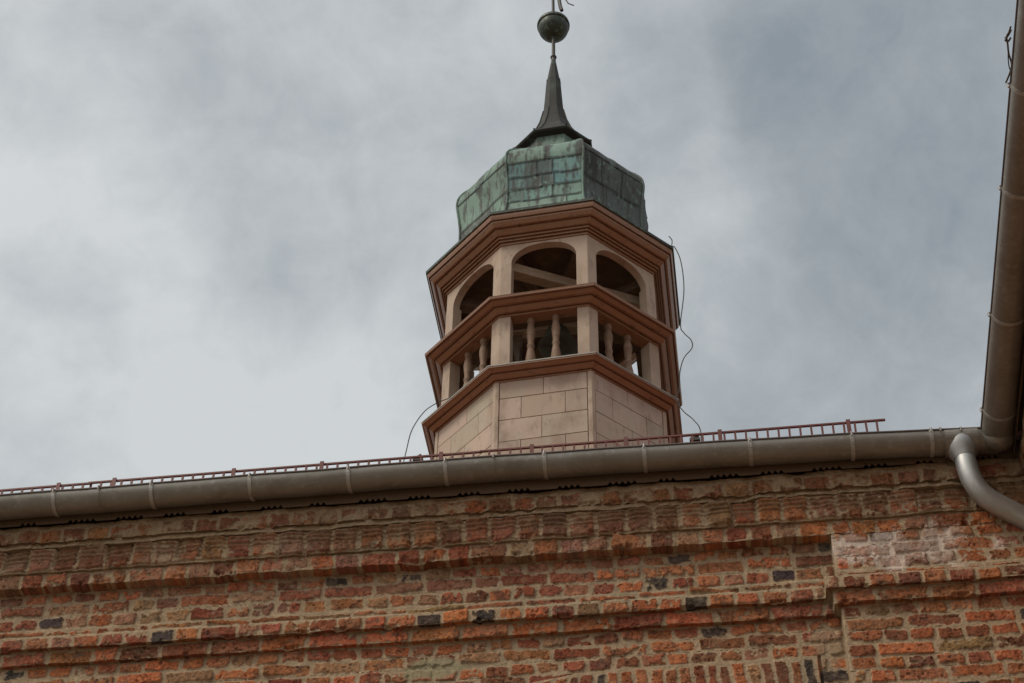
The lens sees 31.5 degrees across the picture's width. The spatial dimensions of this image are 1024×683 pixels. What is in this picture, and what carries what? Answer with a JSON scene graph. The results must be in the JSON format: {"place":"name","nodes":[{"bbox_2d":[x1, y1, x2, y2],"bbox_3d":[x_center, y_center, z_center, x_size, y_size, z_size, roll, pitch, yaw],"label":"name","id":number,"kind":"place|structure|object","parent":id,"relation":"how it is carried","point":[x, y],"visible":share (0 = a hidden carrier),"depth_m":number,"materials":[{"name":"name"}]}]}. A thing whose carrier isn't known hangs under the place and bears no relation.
{"place":"outdoors","nodes":[
{"label":"outdoors","id":0,"kind":"place"},
{"bbox_2d":[0,0,1015,493],"label":"sky","id":1,"kind":"structure","parent":0,"point":[223,223],"materials":[{"name":"grey"}]},
{"label":"courtyard paving","id":2,"kind":"structure","parent":0,"visible":0},
{"bbox_2d":[0,433,1023,682],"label":"brick building","id":3,"kind":"structure","parent":2,"relation":"on","point":[876,571],"depth_m":10.57,"materials":[{"name":"brick"}]},
{"bbox_2d":[0,482,91,493],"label":"snow guard","id":4,"kind":"object","parent":3,"relation":"on","point":[57,486],"visible":0.35,"depth_m":11.94,"materials":[{"name":"red metal"}]},
{"bbox_2d":[89,451,479,486],"bbox_3d":[-1.472,1.004,11.849,2.610,0.288,0.314,-4,-46,5],"label":"snow guard","id":5,"kind":"object","parent":3,"relation":"on","point":[233,471],"visible":0.37,"depth_m":11.82,"materials":[{"name":"red metal"}]},
{"bbox_2d":[0,427,997,520],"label":"eaves gutter","id":6,"kind":"object","parent":3,"relation":"attached to","point":[752,452],"visible":0.99,"depth_m":10.88,"materials":[{"name":"metal"}]},
{"bbox_2d":[421,0,682,459],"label":"bell turret","id":7,"kind":"object","parent":3,"relation":"on","point":[554,232],"visible":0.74,"depth_m":19.46,"materials":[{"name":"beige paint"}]},
{"bbox_2d":[403,398,448,461],"bbox_3d":[-1.028,1.143,18.019,0.373,1.907,0.698,-30,-53,27],"label":"lightning cable","id":8,"kind":"object","parent":7,"relation":"attached to","point":[416,422],"visible":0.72,"depth_m":18.64,"materials":[{"name":"metal"}]},
{"bbox_2d":[539,324,576,357],"bbox_3d":[0.505,-0.026,20.119,0.424,0.340,0.424,-4,-46,5],"label":"bell","id":9,"kind":"object","parent":7,"relation":"hanging from","point":[568,345],"visible":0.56,"depth_m":20.01,"materials":[{"name":"black metal"}]},
{"bbox_2d":[669,236,701,440],"bbox_3d":[1.729,0.090,18.382,0.234,4.215,0.662,-4,-46,5],"label":"lightning cable","id":10,"kind":"object","parent":7,"relation":"attached to","point":[686,335],"visible":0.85,"depth_m":18.94,"materials":[{"name":"metal"}]},
{"bbox_2d":[480,418,884,454],"bbox_3d":[1.091,0.794,11.599,2.581,0.312,0.314,-4,-46,5],"label":"snow guard","id":11,"kind":"object","parent":3,"relation":"on","point":[720,432],"visible":0.38,"depth_m":11.57,"materials":[{"name":"red metal"}]},
{"bbox_2d":[690,436,699,441],"bbox_3d":[1.215,0.733,12.011,0.070,0.324,0.030,-4,-46,5],"label":"cable clip","id":12,"kind":"object","parent":3,"relation":"attached to","point":[696,438],"visible":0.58,"depth_m":12.08,"materials":[{"name":"metal"}]},
{"bbox_2d":[944,426,1023,529],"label":"downpipe","id":13,"kind":"object","parent":3,"relation":"attached to","point":[962,449],"visible":1,"depth_m":10.41,"materials":[{"name":"metal"}]},
{"bbox_2d":[1011,338,1023,475],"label":"side wing","id":14,"kind":"structure","parent":3,"relation":"attached to","point":[1019,423],"depth_m":10.45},
{"bbox_2d":[979,0,1023,452],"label":"eaves gutter","id":15,"kind":"object","parent":14,"relation":"attached to","point":[1005,314],"visible":1,"depth_m":9.69,"materials":[{"name":"metal"}]},
{"bbox_2d":[1004,26,1011,82],"bbox_3d":[2.403,-1.346,8.776,0.066,0.087,0.369,-11,-47,12],"label":"dry twig","id":16,"kind":"object","parent":15,"relation":"on","point":[1006,40],"visible":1,"depth_m":8.73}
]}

